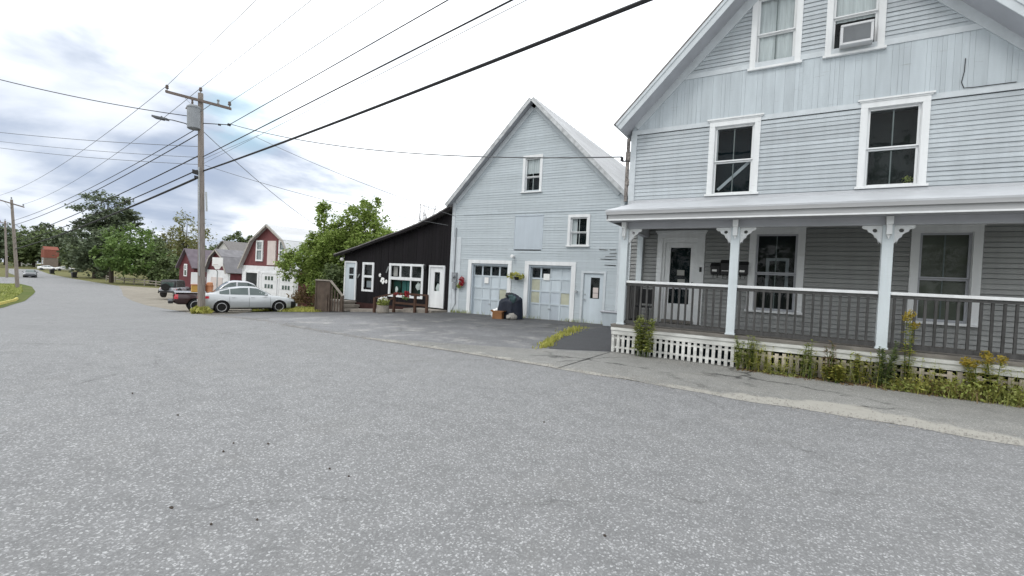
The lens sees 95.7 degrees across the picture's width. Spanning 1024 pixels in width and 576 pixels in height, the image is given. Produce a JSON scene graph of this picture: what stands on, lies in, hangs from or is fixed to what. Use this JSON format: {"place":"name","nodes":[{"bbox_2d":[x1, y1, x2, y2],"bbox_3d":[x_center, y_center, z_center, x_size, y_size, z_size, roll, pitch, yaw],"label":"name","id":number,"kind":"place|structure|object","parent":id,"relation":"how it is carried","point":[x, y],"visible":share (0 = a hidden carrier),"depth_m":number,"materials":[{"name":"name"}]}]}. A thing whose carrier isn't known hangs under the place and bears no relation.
{"place":"outdoors","nodes":[
{"label":"outdoors","id":0,"kind":"place"},
{"bbox_2d":[0,283,22,301],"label":"island grass","id":1,"kind":"structure","parent":0,"point":[12,290],"depth_m":47.88,"materials":[{"name":"green plant"}]},
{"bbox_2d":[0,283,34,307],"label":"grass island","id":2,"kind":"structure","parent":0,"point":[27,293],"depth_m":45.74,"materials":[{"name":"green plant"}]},
{"bbox_2d":[0,197,24,287],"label":"utility pole","id":3,"kind":"object","parent":2,"relation":"on","point":[16,269],"visible":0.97,"depth_m":54.89,"materials":[{"name":"brown wood"}]},
{"bbox_2d":[0,0,720,263],"label":"sky","id":4,"kind":"structure","parent":0,"point":[120,52],"materials":[{"name":"white"}]},
{"bbox_2d":[0,262,916,427],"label":"ground","id":5,"kind":"structure","parent":0,"point":[66,274],"depth_m":100.40,"materials":[{"name":"green plant"}]},
{"bbox_2d":[0,219,7,277],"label":"utility pole","id":6,"kind":"object","parent":5,"relation":"on","point":[6,254],"visible":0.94,"depth_m":80.88,"materials":[{"name":"brown wood"}]},
{"bbox_2d":[0,221,17,262],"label":"tree","id":7,"kind":"object","parent":5,"relation":"on","point":[2,244],"visible":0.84,"depth_m":149.66,"materials":[{"name":"green plant"}]},
{"bbox_2d":[8,234,34,266],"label":"tree","id":8,"kind":"object","parent":5,"relation":"on","point":[23,259],"visible":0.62,"depth_m":171.13,"materials":[{"name":"green plant"}]},
{"bbox_2d":[16,224,50,266],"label":"tree","id":9,"kind":"object","parent":5,"relation":"on","point":[23,230],"visible":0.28,"depth_m":178.23,"materials":[{"name":"green plant"}]},
{"bbox_2d":[23,222,59,263],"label":"tree","id":10,"kind":"object","parent":5,"relation":"on","point":[43,224],"visible":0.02,"depth_m":227.22,"materials":[{"name":"green plant"}]},
{"bbox_2d":[41,246,58,269],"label":"house","id":11,"kind":"structure","parent":5,"relation":"on","point":[47,252],"depth_m":149.45,"materials":[{"name":"red paint"}]},
{"bbox_2d":[40,228,82,267],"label":"tree","id":12,"kind":"object","parent":5,"relation":"on","point":[55,242],"visible":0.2,"depth_m":171.17,"materials":[{"name":"green plant"}]},
{"bbox_2d":[57,243,82,271],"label":"tree","id":13,"kind":"object","parent":5,"relation":"on","point":[65,260],"visible":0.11,"depth_m":138.08,"materials":[{"name":"green plant"}]},
{"bbox_2d":[51,228,143,278],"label":"dark tree","id":14,"kind":"object","parent":5,"relation":"on","point":[81,260],"visible":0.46,"depth_m":95.72,"materials":[{"name":"green plant"}]},
{"bbox_2d":[64,189,144,277],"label":"pine tree","id":15,"kind":"object","parent":5,"relation":"on","point":[122,219],"visible":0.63,"depth_m":101.38,"materials":[{"name":"green plant"}]},
{"bbox_2d":[8,238,218,266],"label":"distant woods","id":16,"kind":"object","parent":5,"relation":"on","point":[28,261],"visible":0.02,"depth_m":172.47,"materials":[{"name":"green plant"}]},
{"bbox_2d":[88,223,166,282],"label":"maple tree","id":17,"kind":"object","parent":5,"relation":"on","point":[125,256],"visible":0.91,"depth_m":78.94,"materials":[{"name":"green plant"}]},
{"bbox_2d":[106,275,160,286],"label":"rail fence","id":18,"kind":"object","parent":5,"relation":"on","point":[134,281],"visible":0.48,"depth_m":79.75,"materials":[{"name":"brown wood"}]},
{"bbox_2d":[136,229,171,261],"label":"tree","id":19,"kind":"object","parent":5,"relation":"on","point":[152,232],"visible":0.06,"depth_m":148.68,"materials":[{"name":"green plant"}]},
{"bbox_2d":[130,249,178,285],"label":"bushy tree","id":20,"kind":"object","parent":5,"relation":"on","point":[164,266],"visible":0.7,"depth_m":78.59,"materials":[{"name":"green plant"}]},
{"bbox_2d":[150,239,181,270],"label":"tree","id":21,"kind":"object","parent":5,"relation":"on","point":[161,245],"visible":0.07,"depth_m":118.81,"materials":[{"name":"green plant"}]},
{"bbox_2d":[119,286,251,314],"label":"gravel lot","id":22,"kind":"structure","parent":5,"relation":"on","point":[148,296],"depth_m":48.34,"materials":[{"name":"beige gravel"}]},
{"bbox_2d":[158,280,190,296],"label":"jeep","id":23,"kind":"object","parent":22,"relation":"on","point":[168,286],"visible":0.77,"depth_m":48.29,"materials":[{"name":"grey paint"}]},
{"bbox_2d":[151,85,230,306],"bbox_3d":[-16.616,-4.303,23.978,3.725,12.285,0.646,3,1,-5],"label":"utility pole","id":24,"kind":"object","parent":22,"relation":"on","point":[195,117],"visible":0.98,"depth_m":23.93,"materials":[{"name":"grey wood"}]},
{"bbox_2d":[0,79,186,115],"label":"service wire","id":25,"kind":"object","parent":24,"relation":"attached to","point":[94,100],"visible":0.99,"depth_m":23.25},
{"bbox_2d":[0,132,197,146],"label":"service wire","id":26,"kind":"object","parent":24,"relation":"attached to","point":[102,141],"visible":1,"depth_m":25.82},
{"bbox_2d":[13,130,193,220],"bbox_3d":[-37.857,-8.094,39.550,52.644,2.925,0.040,4,1,36],"label":"telephone cable","id":27,"kind":"object","parent":24,"relation":"attached to","point":[117,173],"visible":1,"depth_m":31.06,"materials":[{"name":"black rubber"}]},
{"bbox_2d":[17,172,191,242],"bbox_3d":[-37.658,-5.718,39.550,52.510,3.496,0.060,4,1,36],"label":"telephone cable","id":28,"kind":"object","parent":24,"relation":"attached to","point":[116,205],"visible":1,"depth_m":31.29,"materials":[{"name":"black rubber"}]},
{"bbox_2d":[15,178,195,248],"bbox_3d":[-37.672,-5.160,39.549,52.416,3.785,0.110,4,1,36],"label":"telephone cable","id":29,"kind":"object","parent":24,"relation":"attached to","point":[168,190],"visible":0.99,"depth_m":30.88,"materials":[{"name":"black rubber"}]},
{"bbox_2d":[15,134,197,224],"bbox_3d":[-37.736,-7.712,39.550,52.703,3.237,0.050,4,1,36],"label":"telephone cable","id":30,"kind":"object","parent":24,"relation":"attached to","point":[118,178],"visible":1,"depth_m":31.37,"materials":[{"name":"black rubber"}]},
{"bbox_2d":[16,156,197,237],"bbox_3d":[-37.627,-6.404,39.550,52.614,3.661,0.060,4,1,36],"label":"telephone cable","id":31,"kind":"object","parent":24,"relation":"attached to","point":[118,194],"visible":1,"depth_m":31.35,"materials":[{"name":"black rubber"}]},
{"bbox_2d":[201,0,310,87],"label":"power line","id":32,"kind":"object","parent":24,"relation":"attached to","point":[260,40],"visible":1,"depth_m":18.42,"materials":[{"name":"metal"}]},
{"bbox_2d":[230,0,383,101],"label":"power line","id":33,"kind":"object","parent":24,"relation":"attached to","point":[315,45],"visible":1,"depth_m":17.20,"materials":[{"name":"metal"}]},
{"bbox_2d":[205,165,444,224],"bbox_3d":[-9.537,-4.715,23.300,13.123,2.679,0.024,3,1,7],"label":"service wire","id":34,"kind":"object","parent":24,"relation":"attached to","point":[327,200],"visible":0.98,"depth_m":23.23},
{"bbox_2d":[231,0,447,123],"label":"power line","id":35,"kind":"object","parent":24,"relation":"attached to","point":[350,55],"visible":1,"depth_m":15.60,"materials":[{"name":"black rubber"}]},
{"bbox_2d":[203,0,512,156],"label":"power line","id":36,"kind":"object","parent":24,"relation":"attached to","point":[481,15],"visible":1,"depth_m":12.70,"materials":[{"name":"black rubber"}]},
{"bbox_2d":[203,0,525,163],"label":"power line","id":37,"kind":"object","parent":24,"relation":"attached to","point":[387,70],"visible":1,"depth_m":12.35,"materials":[{"name":"metal"}]},
{"bbox_2d":[229,123,621,157],"bbox_3d":[-5.851,-6.081,18.443,21.300,3.882,0.036,3,1,32],"label":"service wire","id":38,"kind":"object","parent":24,"relation":"attached to","point":[445,155],"visible":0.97,"depth_m":16.00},
{"bbox_2d":[203,0,652,170],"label":"telephone cable","id":39,"kind":"object","parent":24,"relation":"attached to","point":[590,22],"visible":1,"depth_m":10.35,"materials":[{"name":"black rubber"}]},
{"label":"service wire","id":40,"kind":"object","parent":24,"relation":"attached to","visible":0},
{"bbox_2d":[257,137,455,216],"bbox_3d":[-7.914,-5.548,22.600,11.270,3.967,0.024,3,1,15],"label":"service wire","id":41,"kind":"object","parent":40,"relation":"attached to","point":[361,182],"visible":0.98,"depth_m":22.43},
{"bbox_2d":[189,306,213,313],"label":"grass tuft","id":42,"kind":"object","parent":22,"relation":"on","point":[201,310],"visible":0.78,"depth_m":23.78,"materials":[{"name":"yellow plant"}]},
{"bbox_2d":[168,280,257,310],"bbox_3d":[-17.611,0.478,28.481,5.650,1.940,1.860,2,1,-37],"label":"pickup truck","id":43,"kind":"object","parent":22,"relation":"on","point":[188,299],"visible":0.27,"depth_m":26.79,"materials":[{"name":"red paint"}]},
{"bbox_2d":[212,257,222,287],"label":"basketball hoop","id":44,"kind":"object","parent":22,"relation":"on","point":[217,262],"visible":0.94,"depth_m":45.58,"materials":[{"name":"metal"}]},
{"bbox_2d":[205,286,295,312],"bbox_3d":[-15.097,0.654,26.555,4.850,1.518,2.190,1,1,-37],"label":"parked sedan","id":45,"kind":"object","parent":22,"relation":"on","point":[224,300],"visible":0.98,"depth_m":25.75,"materials":[{"name":"silver metal"}]},
{"bbox_2d":[158,209,217,256],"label":"thin tree","id":46,"kind":"object","parent":5,"relation":"on","point":[182,243],"visible":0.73,"depth_m":96.55,"materials":[{"name":"green plant"}]},
{"bbox_2d":[175,248,212,290],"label":"red house","id":47,"kind":"structure","parent":5,"relation":"on","point":[187,264],"depth_m":57.30,"materials":[{"name":"paint"}]},
{"bbox_2d":[205,249,243,290],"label":"house","id":48,"kind":"structure","parent":5,"relation":"on","point":[228,270],"depth_m":51.38,"materials":[{"name":"paint"}]},
{"bbox_2d":[211,277,222,290],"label":"garage door","id":49,"kind":"structure","parent":48,"relation":"in","point":[213,279],"depth_m":51.55,"materials":[{"name":"paint"}]},
{"bbox_2d":[209,230,252,249],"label":"round tree","id":50,"kind":"object","parent":5,"relation":"on","point":[238,236],"visible":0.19,"depth_m":119.00,"materials":[{"name":"green plant"}]},
{"bbox_2d":[215,238,250,250],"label":"pale house","id":51,"kind":"structure","parent":5,"relation":"on","point":[232,245],"depth_m":87.16,"materials":[{"name":"grey"}]},
{"bbox_2d":[237,224,318,305],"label":"red barn","id":52,"kind":"structure","parent":5,"relation":"on","point":[266,245],"depth_m":40.30,"materials":[{"name":"paint"}]},
{"bbox_2d":[244,270,258,287],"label":"doorway","id":53,"kind":"structure","parent":52,"relation":"in","point":[251,276],"depth_m":41.46,"materials":[{"name":"white paint"}]},
{"bbox_2d":[255,240,263,260],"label":"window","id":54,"kind":"structure","parent":52,"relation":"in","point":[259,243],"depth_m":40.98,"materials":[{"name":"white paint"}]},
{"bbox_2d":[260,272,277,294],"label":"garage door","id":55,"kind":"structure","parent":52,"relation":"in","point":[266,279],"depth_m":40.04,"materials":[{"name":"white paint"}]},
{"bbox_2d":[267,241,276,264],"bbox_3d":[-20.715,-3.015,39.985,1.200,2.100,0.100,3,1,31],"label":"loft door","id":56,"kind":"structure","parent":52,"relation":"in","point":[272,245],"depth_m":39.91,"materials":[{"name":"paint"}]},
{"bbox_2d":[277,273,294,297],"bbox_3d":[-18.960,0.096,38.843,2.200,2.700,0.063,3,1,31],"label":"garage door","id":57,"kind":"structure","parent":52,"relation":"in","point":[285,287],"depth_m":38.86,"materials":[{"name":"white paint"}]},
{"bbox_2d":[314,279,361,311],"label":"entry steps","id":58,"kind":"structure","parent":5,"relation":"on","point":[325,301],"depth_m":25.67,"materials":[{"name":"brown wood"}]},
{"bbox_2d":[350,309,402,311],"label":"wooden boardwalk","id":59,"kind":"structure","parent":5,"relation":"on","point":[370,310],"depth_m":24.55,"materials":[{"name":"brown wood"}]},
{"bbox_2d":[333,205,452,311],"bbox_3d":[-4.330,-1.044,28.891,8.480,6.270,9.570,3,1,31],"label":"shop annex","id":60,"kind":"object","parent":5,"relation":"on","point":[414,258],"visible":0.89,"depth_m":24.52,"materials":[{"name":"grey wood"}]},
{"bbox_2d":[361,262,374,291],"bbox_3d":[-7.998,-0.617,26.022,0.930,1.630,0.273,3,1,31],"label":"window","id":61,"kind":"structure","parent":60,"relation":"in","point":[370,265],"depth_m":26.08,"materials":[{"name":"white paint"}]},
{"bbox_2d":[388,263,423,298],"bbox_3d":[-5.544,-0.379,24.549,2.470,1.790,0.313,3,1,31],"label":"shop window","id":62,"kind":"structure","parent":60,"relation":"in","point":[406,277],"depth_m":24.59,"materials":[{"name":"white paint"}]},
{"bbox_2d":[373,292,446,312],"bbox_3d":[-5.027,0.899,22.874,3.055,1.300,1.980,3,1,31],"label":"ramp railing","id":63,"kind":"object","parent":5,"relation":"on","point":[414,309],"visible":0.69,"depth_m":22.57,"materials":[{"name":"brown wood"}]},
{"bbox_2d":[210,312,615,367],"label":"forecourt","id":64,"kind":"structure","parent":5,"relation":"on","point":[465,328],"depth_m":15.12,"materials":[{"name":"grey asphalt"}]},
{"bbox_2d":[376,296,389,312],"bbox_3d":[-6.180,0.857,22.178,0.654,0.927,0.677,3,1,31],"label":"barrel planter","id":65,"kind":"object","parent":64,"relation":"on","point":[382,303],"visible":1,"depth_m":21.98,"materials":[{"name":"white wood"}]},
{"bbox_2d":[490,310,505,318],"bbox_3d":[-0.583,1.114,19.521,0.650,0.346,0.386,3,1,19],"label":"cardboard box","id":66,"kind":"object","parent":64,"relation":"on","point":[497,314],"visible":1,"depth_m":19.36,"materials":[{"name":"brown cardboard"}]},
{"bbox_2d":[498,292,522,319],"bbox_3d":[-0.052,0.741,19.802,1.168,1.116,0.730,3,1,31],"label":"covered grill","id":67,"kind":"object","parent":64,"relation":"on","point":[510,303],"visible":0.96,"depth_m":19.52,"materials":[{"name":"black paint"}]},
{"bbox_2d":[532,324,589,347],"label":"driveway grass","id":68,"kind":"structure","parent":64,"relation":"on","point":[548,341],"depth_m":13.09,"materials":[{"name":"green plant"}]},
{"bbox_2d":[549,327,614,350],"bbox_3d":[2.914,1.474,14.232,2.430,0.001,7.817,3,1,31],"label":"asphalt patch","id":69,"kind":"object","parent":64,"relation":"on","point":[597,339],"visible":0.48,"depth_m":12.68,"materials":[{"name":"grey asphalt"}]},
{"bbox_2d":[600,310,616,325],"bbox_3d":[3.913,1.190,17.940,0.890,0.580,0.630,3,1,31],"label":"storage bin","id":70,"kind":"object","parent":64,"relation":"on","point":[609,318],"visible":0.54,"depth_m":17.77,"materials":[{"name":"paint"}]},
{"bbox_2d":[196,313,1022,445],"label":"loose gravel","id":71,"kind":"structure","parent":64,"relation":"on","point":[324,330],"depth_m":7.82,"materials":[{"name":"grey gravel"}]},
{"bbox_2d":[367,338,606,367],"bbox_3d":[-0.755,1.361,11.038,5.380,0.045,2.789,3,1,31],"label":"pavement apron","id":72,"kind":"object","parent":5,"relation":"on","point":[559,358],"visible":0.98,"depth_m":10.06,"materials":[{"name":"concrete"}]},
{"bbox_2d":[444,97,629,323],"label":"barn garage","id":73,"kind":"structure","parent":5,"relation":"on","point":[548,230],"depth_m":20.41,"materials":[{"name":"grey wood"}]},
{"bbox_2d":[472,265,507,314],"bbox_3d":[-0.971,0.138,21.830,1.930,2.375,0.270,3,1,31],"label":"garage door","id":74,"kind":"structure","parent":73,"relation":"in","point":[486,296],"depth_m":21.84,"materials":[{"name":"paint"}]},
{"bbox_2d":[507,271,524,279],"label":"hanging plant","id":75,"kind":"object","parent":73,"relation":"attached to","point":[517,277],"visible":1,"depth_m":20.56,"materials":[{"name":"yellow plant"}]},
{"bbox_2d":[514,214,543,249],"bbox_3d":[0.730,-2.467,20.544,1.440,1.560,0.050,3,1,31],"label":"loft door","id":76,"kind":"structure","parent":73,"relation":"in","point":[528,233],"depth_m":20.52,"materials":[{"name":"grey paint"}]},
{"bbox_2d":[520,154,543,192],"bbox_3d":[1.009,-5.038,20.641,1.060,1.660,0.545,3,1,31],"label":"window","id":77,"kind":"structure","parent":73,"relation":"in","point":[532,166],"depth_m":20.65,"materials":[{"name":"white paint"}]},
{"bbox_2d":[529,267,570,320],"bbox_3d":[1.699,0.299,20.203,1.930,2.375,0.270,3,1,31],"label":"garage door","id":78,"kind":"structure","parent":73,"relation":"in","point":[549,299],"depth_m":20.11,"materials":[{"name":"paint"}]},
{"bbox_2d":[565,214,590,246],"bbox_3d":[2.875,-2.386,19.463,1.060,1.350,0.545,3,1,31],"label":"window","id":79,"kind":"structure","parent":73,"relation":"in","point":[578,232],"depth_m":19.50,"materials":[{"name":"white paint"}]},
{"bbox_2d":[582,273,603,323],"bbox_3d":[3.334,0.433,19.013,0.850,2.040,0.280,3,1,31],"label":"side door","id":80,"kind":"structure","parent":73,"relation":"in","point":[593,283],"depth_m":19.02,"materials":[{"name":"paint"}]},
{"bbox_2d":[605,0,1023,397],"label":"clapboard house","id":81,"kind":"structure","parent":5,"relation":"on","point":[860,200],"depth_m":10.02,"materials":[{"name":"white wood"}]},
{"bbox_2d":[635,289,652,321],"bbox_3d":[3.284,0.451,11.592,0.400,0.855,0.430,3,1,31],"label":"porch chair","id":82,"kind":"object","parent":81,"relation":"on","point":[644,296],"visible":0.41,"depth_m":11.71,"materials":[{"name":"black paint"}]},
{"bbox_2d":[710,263,720,276],"bbox_3d":[5.036,-0.439,11.478,0.231,0.373,0.132,3,1,31],"label":"mailbox","id":83,"kind":"object","parent":81,"relation":"attached to","point":[715,268],"visible":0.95,"depth_m":11.45,"materials":[{"name":"black paint"}]},
{"bbox_2d":[720,260,729,277],"bbox_3d":[5.230,-0.462,11.360,0.231,0.463,0.132,3,1,31],"label":"mailbox","id":84,"kind":"object","parent":81,"relation":"attached to","point":[724,269],"visible":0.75,"depth_m":11.33,"materials":[{"name":"black paint"}]},
{"bbox_2d":[704,113,763,196],"bbox_3d":[5.525,-3.225,11.543,1.255,1.915,0.545,3,1,31],"label":"window","id":85,"kind":"structure","parent":81,"relation":"in","point":[728,151],"depth_m":11.61,"materials":[{"name":"white paint"}]},
{"bbox_2d":[738,261,748,278],"bbox_3d":[5.559,-0.432,11.159,0.236,0.423,0.132,3,1,31],"label":"mailbox","id":86,"kind":"object","parent":81,"relation":"attached to","point":[743,267],"visible":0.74,"depth_m":11.12,"materials":[{"name":"black paint"}]},
{"bbox_2d":[744,227,805,314],"bbox_3d":[6.277,-0.440,11.041,1.235,2.065,0.545,3,1,31],"label":"window","id":87,"kind":"structure","parent":81,"relation":"in","point":[770,242],"depth_m":11.10,"materials":[{"name":"white paint"}]},
{"bbox_2d":[747,0,803,71],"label":"window","id":88,"kind":"structure","parent":81,"relation":"in","point":[776,31],"depth_m":11.02,"materials":[{"name":"white paint"}]},
{"bbox_2d":[822,0,886,58],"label":"window","id":89,"kind":"structure","parent":81,"relation":"in","point":[839,12],"depth_m":10.27,"materials":[{"name":"white paint"}]},
{"bbox_2d":[839,19,874,49],"bbox_3d":[7.476,-5.479,10.071,0.580,0.440,0.313,3,1,31],"label":"air conditioner","id":90,"kind":"object","parent":81,"relation":"attached to","point":[857,34],"visible":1,"depth_m":9.96,"materials":[{"name":"white plastic"}]},
{"bbox_2d":[854,90,935,189],"bbox_3d":[8.133,-3.072,9.954,1.270,1.925,0.545,3,1,31],"label":"window","id":91,"kind":"structure","parent":81,"relation":"in","point":[893,146],"depth_m":10.01,"materials":[{"name":"white paint"}]},
{"bbox_2d":[905,224,986,326],"bbox_3d":[8.726,-0.290,9.384,1.180,2.065,0.265,3,1,31],"label":"window","id":92,"kind":"structure","parent":81,"relation":"in","point":[945,259],"depth_m":9.41,"materials":[{"name":"white paint"}]},
{"bbox_2d":[0,269,1023,575],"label":"road","id":93,"kind":"structure","parent":0,"point":[452,463],"depth_m":3.83,"materials":[{"name":"grey asphalt"}]},
{"bbox_2d":[22,269,36,277],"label":"driving car","id":94,"kind":"object","parent":93,"relation":"on","point":[29,272],"visible":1,"depth_m":85.46,"materials":[{"name":"paint"}]},
{"bbox_2d":[556,349,1023,445],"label":"pavement","id":95,"kind":"structure","parent":0,"point":[856,401],"depth_m":7.28,"materials":[{"name":"concrete"}]},
{"bbox_2d":[631,316,656,356],"bbox_3d":[2.979,1.068,10.370,0.627,0.962,0.610,3,1,31],"label":"tall weed","id":96,"kind":"object","parent":95,"relation":"on","point":[640,340],"visible":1,"depth_m":10.36,"materials":[{"name":"green plant"}]},
{"bbox_2d":[732,335,760,369],"bbox_3d":[4.703,1.292,9.331,0.523,0.722,0.370,3,1,-7],"label":"tall weed","id":97,"kind":"object","parent":95,"relation":"on","point":[739,353],"visible":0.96,"depth_m":9.29,"materials":[{"name":"green plant"}]},
{"bbox_2d":[796,339,816,378],"bbox_3d":[5.578,1.331,8.721,0.313,0.752,0.340,3,1,-7],"label":"tall weed","id":98,"kind":"object","parent":95,"relation":"on","point":[809,361],"visible":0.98,"depth_m":8.70,"materials":[{"name":"green plant"}]},
{"bbox_2d":[822,340,836,381],"bbox_3d":[5.828,1.339,8.522,0.286,0.766,0.448,3,1,31],"label":"tall weed","id":99,"kind":"object","parent":95,"relation":"on","point":[830,356],"visible":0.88,"depth_m":8.51,"materials":[{"name":"green plant"}]},
{"bbox_2d":[821,361,848,382],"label":"yellow weed","id":100,"kind":"object","parent":95,"relation":"on","point":[838,371],"visible":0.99,"depth_m":8.40,"materials":[{"name":"green plant"}]},
{"bbox_2d":[850,353,876,383],"bbox_3d":[6.282,1.468,8.345,0.296,0.564,0.454,3,1,-16],"label":"tall weed","id":101,"kind":"object","parent":95,"relation":"on","point":[856,360],"visible":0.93,"depth_m":8.38,"materials":[{"name":"green plant"}]},
{"bbox_2d":[732,342,1023,407],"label":"weed bed","id":102,"kind":"object","parent":95,"relation":"on","point":[1004,396],"visible":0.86,"depth_m":7.62,"materials":[{"name":"green plant"}]},
{"bbox_2d":[871,341,899,387],"bbox_3d":[6.550,1.339,8.124,0.440,0.852,0.535,3,1,31],"label":"tall weed","id":103,"kind":"object","parent":95,"relation":"on","point":[888,375],"visible":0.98,"depth_m":8.09,"materials":[{"name":"green plant"}]},
{"bbox_2d":[959,350,1008,401],"bbox_3d":[7.628,1.420,7.518,0.622,0.820,0.535,3,1,31],"label":"goldenrod","id":104,"kind":"object","parent":95,"relation":"on","point":[987,361],"visible":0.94,"depth_m":7.46,"materials":[{"name":"yellow plant"}]},
{"bbox_2d":[898,310,920,379],"bbox_3d":[6.874,1.074,8.033,0.312,1.416,0.349,3,1,31],"label":"goldenrod","id":105,"kind":"object","parent":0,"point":[904,319],"visible":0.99,"depth_m":8.05,"materials":[{"name":"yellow plant"}]},
{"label":"grass verge","id":106,"kind":"structure","parent":0,"visible":0},
{"bbox_2d":[252,306,322,311],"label":"verge grass","id":107,"kind":"structure","parent":106,"relation":"on","point":[304,309],"depth_m":26.89,"materials":[{"name":"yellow plant"}]},
{"bbox_2d":[286,285,314,306],"bbox_3d":[-15.588,0.684,35.567,4.595,2.422,2.488,3,1,31],"label":"dry bush","id":108,"kind":"object","parent":106,"relation":"on","point":[299,298],"visible":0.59,"depth_m":35.20,"materials":[{"name":"brown plant"}]},
{"bbox_2d":[273,198,349,295],"bbox_3d":[-14.091,-2.353,34.352,7.979,8.449,4.447,3,1,31],"label":"ash tree","id":109,"kind":"object","parent":106,"relation":"on","point":[310,260],"visible":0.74,"depth_m":33.20,"materials":[{"name":"green plant"}]},
{"bbox_2d":[311,257,343,304],"bbox_3d":[-11.359,-0.274,30.738,5.569,4.318,2.812,3,1,21],"label":"leafy bush","id":110,"kind":"object","parent":106,"relation":"on","point":[333,275],"visible":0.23,"depth_m":30.49,"materials":[{"name":"green plant"}]},
{"bbox_2d":[324,195,400,277],"bbox_3d":[-10.461,-2.369,33.030,7.528,8.511,4.456,3,1,31],"label":"ash tree","id":111,"kind":"object","parent":106,"relation":"on","point":[357,233],"visible":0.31,"depth_m":32.27,"materials":[{"name":"green plant"}]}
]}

